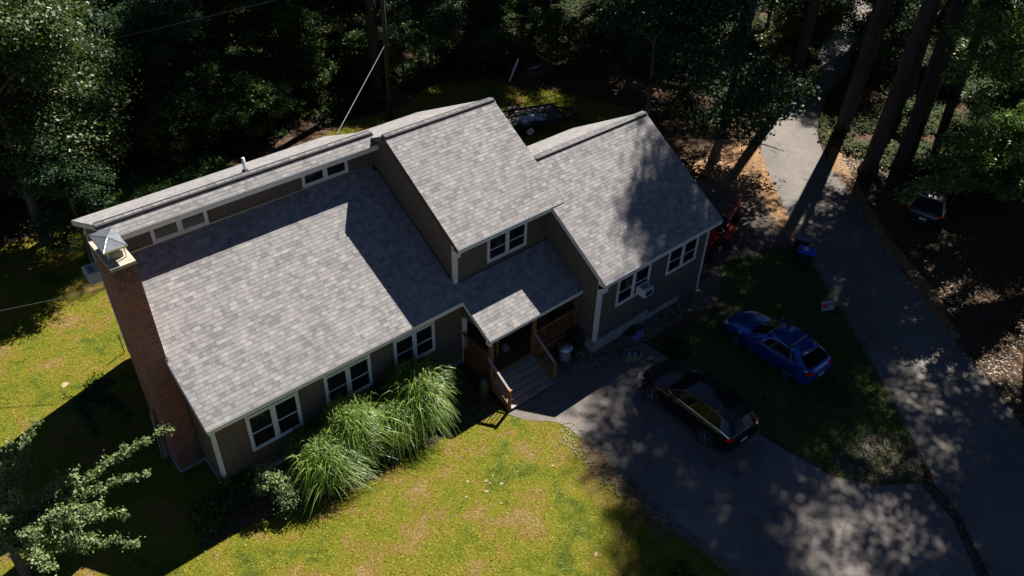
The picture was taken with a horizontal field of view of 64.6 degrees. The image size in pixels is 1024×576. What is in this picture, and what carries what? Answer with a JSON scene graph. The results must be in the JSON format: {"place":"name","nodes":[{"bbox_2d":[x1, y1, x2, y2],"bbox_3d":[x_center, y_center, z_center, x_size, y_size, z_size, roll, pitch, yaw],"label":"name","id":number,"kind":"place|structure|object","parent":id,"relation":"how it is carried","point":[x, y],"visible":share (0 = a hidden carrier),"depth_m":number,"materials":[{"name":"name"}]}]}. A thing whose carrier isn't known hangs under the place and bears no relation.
{"place":"outdoors","nodes":[
{"label":"outdoors","id":0,"kind":"place"},
{"bbox_2d":[274,425,384,518],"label":"ornamental grass","id":1,"kind":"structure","parent":0,"point":[313,467],"depth_m":25.80,"materials":[{"name":"green plant"}]},
{"bbox_2d":[0,79,726,575],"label":"lawn","id":2,"kind":"structure","parent":0,"point":[16,251],"depth_m":26.47,"materials":[{"name":"green plant"}]},
{"bbox_2d":[0,131,128,263],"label":"beech tree","id":3,"kind":"object","parent":2,"relation":"on","point":[66,180],"visible":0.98,"depth_m":32.62,"materials":[{"name":"green plant"}]},
{"bbox_2d":[0,0,146,244],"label":"maple tree","id":4,"kind":"object","parent":2,"relation":"on","point":[44,36],"visible":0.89,"depth_m":32.67,"materials":[{"name":"green plant"}]},
{"bbox_2d":[0,417,176,575],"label":"apple tree","id":5,"kind":"object","parent":2,"relation":"on","point":[26,532],"visible":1,"depth_m":22.29,"materials":[{"name":"green plant"}]},
{"bbox_2d":[60,371,136,441],"bbox_3d":[-13.699,4.239,26.935,2.070,2.647,2.276,-27,47,-32],"label":"sapling","id":6,"kind":"object","parent":2,"relation":"on","point":[101,397],"visible":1,"depth_m":26.78,"materials":[{"name":"green plant"}]},
{"bbox_2d":[200,368,498,547],"bbox_3d":[-5.390,5.816,27.446,10.875,0.001,2.962,-27,47,-32],"label":"mulch bed","id":7,"kind":"object","parent":2,"relation":"on","point":[238,519],"visible":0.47,"depth_m":27.19,"materials":[{"name":"brown wood"}]},
{"bbox_2d":[183,493,231,532],"bbox_3d":[-9.591,6.976,25.152,1.639,0.804,1.272,16,40,17],"label":"dark shrub","id":8,"kind":"object","parent":7,"relation":"on","point":[206,511],"visible":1,"depth_m":25.04,"materials":[{"name":"green plant"}]},
{"bbox_2d":[207,468,259,507],"bbox_3d":[-8.747,6.335,25.868,1.914,1.014,1.786,-27,47,-32],"label":"dark shrub","id":9,"kind":"object","parent":7,"relation":"on","point":[220,485],"visible":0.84,"depth_m":25.75,"materials":[{"name":"green plant"}]},
{"bbox_2d":[242,460,300,501],"bbox_3d":[-7.526,6.231,25.638,1.692,1.489,1.125,1,38,-1],"label":"pale shrub","id":10,"kind":"object","parent":7,"relation":"on","point":[274,482],"visible":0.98,"depth_m":25.34,"materials":[{"name":"green plant"}]},
{"bbox_2d":[271,479,301,518],"bbox_3d":[-7.096,6.716,25.454,1.024,0.982,1.227,11,39,11],"label":"pale shrub","id":11,"kind":"object","parent":7,"relation":"on","point":[287,497],"visible":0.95,"depth_m":25.36,"materials":[{"name":"green plant"}]},
{"bbox_2d":[271,422,315,466],"bbox_3d":[-6.819,5.190,26.809,1.856,1.668,2.013,15,40,16],"label":"shrub","id":12,"kind":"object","parent":7,"relation":"on","point":[296,438],"depth_m":26.51,"materials":[{"name":"green plant"}]},
{"bbox_2d":[305,383,420,494],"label":"ornamental grass","id":13,"kind":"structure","parent":7,"relation":"on","point":[350,419],"depth_m":26.55,"materials":[{"name":"green plant"}]},
{"bbox_2d":[364,351,470,453],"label":"ornamental grass","id":14,"kind":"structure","parent":7,"relation":"on","point":[422,386],"depth_m":27.86,"materials":[{"name":"green plant"}]},
{"bbox_2d":[466,375,489,417],"bbox_3d":[-1.247,3.818,29.233,0.506,1.150,1.229,22,42,23],"label":"wheelbarrow","id":15,"kind":"object","parent":7,"relation":"on","point":[483,394],"visible":1,"depth_m":29.36,"materials":[{"name":"black plastic"}]},
{"bbox_2d":[380,0,392,121],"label":"utility pole","id":16,"kind":"object","parent":2,"relation":"on","point":[386,64],"visible":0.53,"depth_m":44.59,"materials":[{"name":"brown wood"}]},
{"bbox_2d":[502,103,579,136],"bbox_3d":[1.709,-9.930,46.945,4.922,0.915,2.520,-13,41,-18],"label":"flatbed trailer","id":17,"kind":"object","parent":2,"relation":"on","point":[553,113],"visible":0.89,"depth_m":46.80,"materials":[{"name":"black metal"}]},
{"bbox_2d":[661,549,699,575],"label":"leafy weed","id":18,"kind":"object","parent":2,"relation":"on","point":[674,567],"visible":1,"depth_m":24.06,"materials":[{"name":"green plant"}]},
{"bbox_2d":[368,394,430,465],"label":"ornamental grass","id":19,"kind":"object","parent":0,"point":[393,413],"depth_m":27.24,"materials":[{"name":"green plant"}]},
{"bbox_2d":[291,79,637,146],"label":"back grass","id":20,"kind":"structure","parent":0,"point":[500,106],"depth_m":49.23,"materials":[{"name":"green plant"}]},
{"bbox_2d":[0,0,1023,537],"bbox_3d":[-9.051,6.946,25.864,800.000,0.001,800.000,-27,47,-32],"label":"ground","id":21,"kind":"structure","parent":0,"point":[582,74],"depth_m":41.69,"materials":[{"name":"brown soil"}]},
{"bbox_2d":[56,0,171,115],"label":"beech tree","id":22,"kind":"object","parent":21,"relation":"on","point":[104,32],"visible":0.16,"depth_m":41.74,"materials":[{"name":"green plant"}]},
{"bbox_2d":[102,0,215,115],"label":"beech tree","id":23,"kind":"object","parent":21,"relation":"on","point":[159,13],"visible":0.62,"depth_m":40.83,"materials":[{"name":"green plant"}]},
{"bbox_2d":[100,141,229,208],"bbox_3d":[-17.071,-5.476,40.702,7.916,0.500,5.053,-27,47,-32],"label":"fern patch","id":24,"kind":"object","parent":21,"relation":"on","point":[141,184],"visible":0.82,"depth_m":40.63,"materials":[{"name":"green plant"}]},
{"bbox_2d":[136,89,230,153],"bbox_3d":[-17.025,-8.428,41.942,4.477,3.690,4.457,25,44,26],"label":"understory tree","id":25,"kind":"object","parent":21,"relation":"on","point":[164,111],"visible":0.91,"depth_m":41.22,"materials":[{"name":"green plant"}]},
{"bbox_2d":[147,76,225,125],"bbox_3d":[-17.288,-9.621,43.509,4.368,3.601,4.348,23,43,25],"label":"understory tree","id":26,"kind":"object","parent":21,"relation":"on","point":[201,88],"visible":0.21,"depth_m":42.88,"materials":[{"name":"green plant"}]},
{"bbox_2d":[121,0,255,61],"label":"maple tree","id":27,"kind":"object","parent":21,"relation":"on","point":[221,29],"visible":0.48,"depth_m":47.21,"materials":[{"name":"green plant"}]},
{"bbox_2d":[174,46,244,83],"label":"understory tree","id":28,"kind":"object","parent":21,"relation":"on","point":[184,67],"visible":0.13,"depth_m":45.21,"materials":[{"name":"green plant"}]},
{"bbox_2d":[180,60,250,126],"bbox_3d":[-16.185,-10.640,44.386,4.264,4.173,4.246,-10,40,-14],"label":"understory tree","id":29,"kind":"object","parent":21,"relation":"on","point":[207,75],"visible":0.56,"depth_m":43.03,"materials":[{"name":"green plant"}]},
{"bbox_2d":[179,47,261,112],"bbox_3d":[-16.326,-11.382,45.305,4.262,4.188,4.280,-1,38,-4],"label":"understory tree","id":30,"kind":"object","parent":21,"relation":"on","point":[211,54],"visible":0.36,"depth_m":44.57,"materials":[{"name":"green plant"}]},
{"bbox_2d":[210,99,259,141],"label":"understory tree","id":31,"kind":"object","parent":21,"relation":"on","point":[237,126],"visible":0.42,"depth_m":43.12,"materials":[{"name":"green plant"}]},
{"bbox_2d":[213,70,275,138],"bbox_3d":[-14.651,-9.695,43.622,3.809,3.727,3.793,2,38,0],"label":"understory tree","id":32,"kind":"object","parent":21,"relation":"on","point":[241,89],"visible":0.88,"depth_m":42.91,"materials":[{"name":"green plant"}]},
{"bbox_2d":[227,48,272,101],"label":"understory tree","id":33,"kind":"object","parent":21,"relation":"on","point":[249,63],"visible":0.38,"depth_m":45.96,"materials":[{"name":"green plant"}]},
{"bbox_2d":[234,82,296,134],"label":"understory tree","id":34,"kind":"object","parent":21,"relation":"on","point":[273,103],"visible":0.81,"depth_m":43.67,"materials":[{"name":"green plant"}]},
{"bbox_2d":[236,29,298,85],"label":"understory tree","id":35,"kind":"object","parent":21,"relation":"on","point":[255,43],"visible":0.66,"depth_m":46.79,"materials":[{"name":"green plant"}]},
{"bbox_2d":[214,0,345,49],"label":"maple tree","id":36,"kind":"object","parent":21,"relation":"on","point":[260,10],"visible":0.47,"depth_m":48.42,"materials":[{"name":"green plant"}]},
{"bbox_2d":[270,72,307,116],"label":"understory tree","id":37,"kind":"object","parent":21,"relation":"on","point":[287,82],"visible":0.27,"depth_m":45.80,"materials":[{"name":"green plant"}]},
{"bbox_2d":[257,1,340,99],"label":"maple tree","id":38,"kind":"object","parent":21,"relation":"on","point":[295,23],"visible":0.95,"depth_m":46.22,"materials":[{"name":"green plant"}]},
{"bbox_2d":[0,0,605,231],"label":"undergrowth","id":39,"kind":"object","parent":21,"relation":"on","point":[349,94],"visible":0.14,"depth_m":50.39,"materials":[{"name":"green plant"}]},
{"bbox_2d":[292,66,330,101],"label":"understory tree","id":40,"kind":"object","parent":21,"relation":"on","point":[304,75],"visible":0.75,"depth_m":47.44,"materials":[{"name":"green plant"}]},
{"bbox_2d":[324,34,355,72],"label":"understory tree","id":41,"kind":"object","parent":21,"relation":"on","point":[343,63],"visible":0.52,"depth_m":50.77,"materials":[{"name":"green plant"}]},
{"bbox_2d":[315,0,390,22],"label":"maple tree","id":42,"kind":"object","parent":21,"relation":"on","point":[344,3],"visible":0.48,"depth_m":54.20,"materials":[{"name":"green plant"}]},
{"bbox_2d":[332,29,383,79],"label":"understory tree","id":43,"kind":"object","parent":21,"relation":"on","point":[354,39],"visible":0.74,"depth_m":49.25,"materials":[{"name":"green plant"}]},
{"bbox_2d":[365,0,384,94],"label":"pine tree","id":44,"kind":"object","parent":21,"relation":"on","point":[376,87],"visible":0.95,"depth_m":48.01,"materials":[{"name":"brown plant"}]},
{"bbox_2d":[71,97,722,490],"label":"house","id":45,"kind":"structure","parent":21,"relation":"on","point":[263,305],"depth_m":28.41,"materials":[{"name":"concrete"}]},
{"bbox_2d":[82,262,102,284],"bbox_3d":[-14.308,-0.506,27.681,0.504,0.424,0.624,-27,47,-32],"label":"window air conditioner","id":46,"kind":"object","parent":45,"relation":"attached to","point":[91,272],"depth_m":27.50,"materials":[{"name":"white paint"}]},
{"bbox_2d":[150,211,208,243],"bbox_3d":[-10.660,-2.012,25.960,1.860,0.610,0.048,-27,47,-32],"label":"window","id":47,"kind":"structure","parent":45,"relation":"in","point":[162,233],"depth_m":25.99,"materials":[{"name":"white paint"}]},
{"bbox_2d":[244,391,303,451],"bbox_3d":[-7.596,4.239,25.933,1.820,1.680,0.048,-27,47,-32],"label":"window","id":48,"kind":"structure","parent":45,"relation":"in","point":[270,423],"depth_m":25.96,"materials":[{"name":"white paint"}]},
{"bbox_2d":[301,161,348,187],"bbox_3d":[-6.641,-4.109,28.754,1.850,0.600,0.048,-27,47,-32],"label":"window","id":49,"kind":"structure","parent":45,"relation":"in","point":[308,180],"depth_m":28.79,"materials":[{"name":"black glass"}]},
{"bbox_2d":[323,354,372,406],"bbox_3d":[-5.515,3.110,27.343,1.790,1.540,0.048,-27,47,-32],"label":"window","id":50,"kind":"structure","parent":45,"relation":"in","point":[352,376],"depth_m":27.35,"materials":[{"name":"white paint"}]},
{"bbox_2d":[393,321,435,368],"bbox_3d":[-3.453,2.006,28.753,1.750,1.480,0.048,-27,47,-32],"label":"window","id":51,"kind":"structure","parent":45,"relation":"in","point":[421,341],"depth_m":28.76,"materials":[{"name":"white paint"}]},
{"bbox_2d":[487,223,526,262],"bbox_3d":[-0.166,-1.708,29.712,1.900,1.100,0.048,-27,47,-32],"label":"window","id":52,"kind":"structure","parent":45,"relation":"in","point":[512,240],"depth_m":29.75,"materials":[{"name":"white paint"}]},
{"bbox_2d":[615,263,651,306],"bbox_3d":[4.728,-0.145,31.430,1.880,1.340,0.048,-27,47,-32],"label":"window","id":53,"kind":"structure","parent":45,"relation":"in","point":[626,289],"depth_m":31.40,"materials":[{"name":"white paint"}]},
{"bbox_2d":[665,236,699,275],"bbox_3d":[6.949,-1.350,32.935,1.880,1.250,0.048,-27,47,-32],"label":"window","id":54,"kind":"structure","parent":45,"relation":"in","point":[686,253],"depth_m":32.98,"materials":[{"name":"white paint"}]},
{"bbox_2d":[388,34,421,72],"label":"understory tree","id":55,"kind":"object","parent":21,"relation":"on","point":[397,60],"visible":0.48,"depth_m":50.60,"materials":[{"name":"green plant"}]},
{"bbox_2d":[368,0,445,80],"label":"beech tree","id":56,"kind":"object","parent":21,"relation":"on","point":[408,10],"visible":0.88,"depth_m":48.83,"materials":[{"name":"green plant"}]},
{"bbox_2d":[404,0,475,73],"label":"beech tree","id":57,"kind":"object","parent":21,"relation":"on","point":[447,18],"visible":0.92,"depth_m":49.42,"materials":[{"name":"green plant"}]},
{"bbox_2d":[458,0,519,32],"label":"maple tree","id":58,"kind":"object","parent":21,"relation":"on","point":[484,6],"visible":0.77,"depth_m":53.40,"materials":[{"name":"green plant"}]},
{"bbox_2d":[501,0,546,43],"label":"understory tree","id":59,"kind":"object","parent":21,"relation":"on","point":[524,9],"visible":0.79,"depth_m":54.28,"materials":[{"name":"green plant"}]},
{"bbox_2d":[527,5,588,65],"bbox_3d":[3.153,-16.520,52.763,4.197,4.107,4.179,18,41,19],"label":"understory tree","id":60,"kind":"object","parent":21,"relation":"on","point":[556,18],"visible":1,"depth_m":51.99,"materials":[{"name":"green plant"}]},
{"bbox_2d":[579,8,630,53],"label":"understory tree","id":61,"kind":"object","parent":21,"relation":"on","point":[589,41],"visible":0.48,"depth_m":54.05,"materials":[{"name":"green plant"}]},
{"bbox_2d":[543,286,713,373],"bbox_3d":[5.138,1.778,33.025,8.658,0.001,1.709,-22,44,-27],"label":"stone bed","id":62,"kind":"object","parent":21,"relation":"on","point":[580,355],"visible":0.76,"depth_m":32.72,"materials":[{"name":"grey gravel"}]},
{"bbox_2d":[566,328,585,353],"bbox_3d":[2.484,2.115,31.856,0.652,0.960,0.456,29,45,30],"label":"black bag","id":63,"kind":"object","parent":62,"relation":"on","point":[575,338],"visible":0.87,"depth_m":31.63,"materials":[{"name":"plastic"}]},
{"bbox_2d":[597,0,670,90],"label":"beech tree","id":64,"kind":"object","parent":21,"relation":"on","point":[625,87],"visible":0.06,"depth_m":47.24,"materials":[{"name":"green plant"}]},
{"bbox_2d":[584,0,737,117],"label":"beech tree","id":65,"kind":"object","parent":21,"relation":"on","point":[655,70],"visible":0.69,"depth_m":42.48,"materials":[{"name":"green plant"}]},
{"bbox_2d":[695,179,789,305],"bbox_3d":[9.643,-2.891,39.149,9.906,0.001,7.617,-27,47,-32],"label":"gravel pad","id":66,"kind":"object","parent":21,"relation":"on","point":[759,227],"visible":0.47,"depth_m":39.02,"materials":[{"name":"grey gravel"}]},
{"bbox_2d":[700,196,741,274],"bbox_3d":[9.453,-2.800,37.349,1.595,2.136,5.150,28,45,29],"label":"tractor","id":67,"kind":"object","parent":66,"relation":"on","point":[727,231],"visible":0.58,"depth_m":37.29,"materials":[{"name":"metal"}]},
{"bbox_2d":[688,143,815,267],"bbox_3d":[11.685,-4.608,41.409,4.469,0.001,11.834,2,38,-1],"label":"needle strip","id":68,"kind":"object","parent":21,"relation":"on","point":[744,170],"visible":0.78,"depth_m":43.20,"materials":[{"name":"brown plant"}]},
{"bbox_2d":[642,0,821,161],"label":"beech tree","id":69,"kind":"object","parent":68,"relation":"on","point":[744,101],"visible":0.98,"depth_m":40.18,"materials":[{"name":"green plant"}]},
{"bbox_2d":[652,248,920,483],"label":"grass verge","id":70,"kind":"object","parent":21,"relation":"on","point":[801,390],"depth_m":31.59,"materials":[{"name":"green plant"}]},
{"bbox_2d":[724,309,833,384],"bbox_3d":[10.370,1.988,31.683,2.120,1.645,4.258,-25,46,-30],"label":"hatchback car","id":71,"kind":"object","parent":70,"relation":"on","point":[792,353],"visible":1,"depth_m":31.00,"materials":[{"name":"blue paint"}]},
{"bbox_2d":[789,231,813,256],"bbox_3d":[13.290,-1.958,37.257,0.840,1.085,0.620,20,42,21],"label":"wheeled bin","id":72,"kind":"object","parent":70,"relation":"on","point":[802,238],"visible":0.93,"depth_m":36.93,"materials":[{"name":"black plastic"}]},
{"bbox_2d":[792,245,816,271],"bbox_3d":[13.145,-1.309,36.426,0.840,1.090,0.620,17,41,18],"label":"wheeled bin","id":73,"kind":"object","parent":70,"relation":"on","point":[806,256],"visible":1,"depth_m":36.15,"materials":[{"name":"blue plastic"}]},
{"bbox_2d":[814,377,852,409],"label":"bare soil","id":74,"kind":"structure","parent":70,"relation":"on","point":[824,399],"depth_m":30.52,"materials":[{"name":"brown soil"}]},
{"bbox_2d":[831,431,921,480],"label":"bare soil","id":75,"kind":"structure","parent":70,"relation":"on","point":[915,453],"depth_m":28.13,"materials":[{"name":"brown soil"}]},
{"bbox_2d":[754,12,821,81],"bbox_3d":[17.569,-15.099,51.323,3.455,4.496,4.377,-13,41,-19],"label":"birch tree","id":76,"kind":"object","parent":21,"relation":"on","point":[790,26],"visible":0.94,"depth_m":50.85,"materials":[{"name":"green plant"}]},
{"bbox_2d":[580,0,1023,214],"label":"roadside undergrowth","id":77,"kind":"object","parent":21,"relation":"on","point":[886,158],"visible":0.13,"depth_m":48.97,"materials":[{"name":"green plant"}]},
{"bbox_2d":[788,0,820,94],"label":"pine tree","id":78,"kind":"object","parent":21,"relation":"on","point":[800,57],"visible":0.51,"depth_m":49.29,"materials":[{"name":"brown plant"}]},
{"bbox_2d":[791,63,826,99],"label":"understory tree","id":79,"kind":"object","parent":21,"relation":"on","point":[812,71],"visible":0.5,"depth_m":49.74,"materials":[{"name":"green plant"}]},
{"bbox_2d":[760,0,860,56],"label":"maple tree","id":80,"kind":"object","parent":21,"relation":"on","point":[835,13],"visible":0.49,"depth_m":51.59,"materials":[{"name":"green plant"}]},
{"bbox_2d":[831,0,887,136],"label":"pine tree","id":81,"kind":"object","parent":21,"relation":"on","point":[847,110],"visible":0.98,"depth_m":44.73,"materials":[{"name":"brown plant"}]},
{"bbox_2d":[851,0,895,123],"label":"pine tree","id":82,"kind":"object","parent":21,"relation":"on","point":[889,8],"visible":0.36,"depth_m":45.08,"materials":[{"name":"brown plant"}]},
{"bbox_2d":[835,0,940,41],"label":"beech tree","id":83,"kind":"object","parent":21,"relation":"on","point":[900,8],"visible":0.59,"depth_m":53.45,"materials":[{"name":"green plant"}]},
{"bbox_2d":[823,116,960,340],"bbox_3d":[18.158,-4.197,41.191,1.851,0.001,20.529,3,38,2],"label":"needle shoulder","id":84,"kind":"object","parent":21,"relation":"on","point":[835,151],"visible":0.9,"depth_m":38.62},
{"bbox_2d":[857,0,937,176],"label":"pine tree","id":85,"kind":"object","parent":21,"relation":"on","point":[869,165],"visible":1,"depth_m":40.77,"materials":[{"name":"brown plant"}]},
{"bbox_2d":[898,98,939,126],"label":"understory tree","id":86,"kind":"object","parent":21,"relation":"on","point":[906,110],"visible":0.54,"depth_m":47.04,"materials":[{"name":"green plant"}]},
{"bbox_2d":[898,0,942,113],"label":"pine tree","id":87,"kind":"object","parent":21,"relation":"on","point":[910,89],"visible":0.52,"depth_m":47.83,"materials":[{"name":"brown plant"}]},
{"bbox_2d":[889,0,961,171],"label":"pine tree","id":88,"kind":"object","parent":21,"relation":"on","point":[901,158],"visible":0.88,"depth_m":41.69,"materials":[{"name":"brown plant"}]},
{"bbox_2d":[833,157,1023,426],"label":"fallen leaves","id":89,"kind":"object","parent":21,"relation":"on","point":[907,239],"visible":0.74,"depth_m":37.42,"materials":[{"name":"brown plant"}]},
{"bbox_2d":[905,175,962,227],"bbox_3d":[21.192,-4.652,40.544,2.200,1.680,4.538,25,44,26],"label":"suv","id":90,"kind":"object","parent":21,"relation":"on","point":[931,211],"visible":0.65,"depth_m":39.06,"materials":[{"name":"black paint"}]},
{"bbox_2d":[901,0,977,50],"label":"maple tree","id":91,"kind":"object","parent":21,"relation":"on","point":[938,25],"visible":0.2,"depth_m":53.85,"materials":[{"name":"green plant"}]},
{"bbox_2d":[927,0,972,108],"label":"pine tree","id":92,"kind":"object","parent":21,"relation":"on","point":[943,66],"visible":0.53,"depth_m":48.41,"materials":[{"name":"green plant"}]},
{"bbox_2d":[923,36,976,87],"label":"understory tree","id":93,"kind":"object","parent":21,"relation":"on","point":[961,48],"visible":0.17,"depth_m":51.29,"materials":[{"name":"green plant"}]},
{"bbox_2d":[892,99,1023,207],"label":"oak tree","id":94,"kind":"object","parent":21,"relation":"on","point":[994,170],"visible":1,"depth_m":33.11,"materials":[{"name":"green plant"}]},
{"bbox_2d":[948,20,986,97],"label":"pine tree","id":95,"kind":"object","parent":21,"relation":"on","point":[958,87],"visible":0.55,"depth_m":51.06,"materials":[{"name":"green plant"}]},
{"bbox_2d":[939,1,1023,100],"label":"oak tree","id":96,"kind":"object","parent":21,"relation":"on","point":[1016,61],"visible":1,"depth_m":36.74,"materials":[{"name":"green plant"}]},
{"bbox_2d":[957,81,1006,125],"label":"understory tree","id":97,"kind":"object","parent":21,"relation":"on","point":[967,99],"visible":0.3,"depth_m":47.34,"materials":[{"name":"green plant"}]},
{"bbox_2d":[946,0,1023,135],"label":"oak tree","id":98,"kind":"object","parent":21,"relation":"on","point":[1004,4],"visible":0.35,"depth_m":43.01,"materials":[{"name":"green plant"}]},
{"bbox_2d":[963,32,1023,133],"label":"maple tree","id":99,"kind":"object","parent":21,"relation":"on","point":[1012,100],"visible":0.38,"depth_m":42.46,"materials":[{"name":"green plant"}]},
{"bbox_2d":[525,63,552,77],"bbox_3d":[1.765,-14.166,52.697,1.800,0.380,0.700,-27,47,-32],"label":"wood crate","id":100,"kind":"object","parent":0,"point":[538,70],"visible":1,"depth_m":52.46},
{"bbox_2d":[504,343,976,575],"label":"driveway","id":101,"kind":"structure","parent":0,"point":[841,555],"depth_m":26.74,"materials":[{"name":"grey asphalt"}]},
{"bbox_2d":[561,420,744,575],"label":"edge leaves","id":102,"kind":"object","parent":101,"relation":"on","point":[657,509],"visible":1,"depth_m":26.71,"materials":[{"name":"brown plant"}]},
{"bbox_2d":[578,438,737,575],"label":"drive edge litter","id":103,"kind":"object","parent":101,"relation":"on","point":[596,453],"visible":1,"depth_m":26.48,"materials":[{"name":"brown plant"}]},
{"bbox_2d":[640,360,759,451],"bbox_3d":[6.642,3.932,29.090,2.200,1.600,4.438,-25,46,-30],"label":"suv","id":104,"kind":"object","parent":101,"relation":"on","point":[716,413],"visible":1,"depth_m":28.25,"materials":[{"name":"black paint"}]},
{"bbox_2d":[521,345,981,575],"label":"scattered leaves","id":105,"kind":"object","parent":101,"relation":"on","point":[753,491],"visible":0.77,"depth_m":26.76,"materials":[{"name":"brown plant"}]},
{"bbox_2d":[922,484,988,575],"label":"leaf seam","id":106,"kind":"object","parent":101,"relation":"on","point":[939,496],"visible":1,"depth_m":26.04,"materials":[{"name":"brown plant"}]},
{"bbox_2d":[761,0,1023,575],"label":"road","id":107,"kind":"structure","parent":0,"point":[867,286],"depth_m":32.72,"materials":[{"name":"grey asphalt"}]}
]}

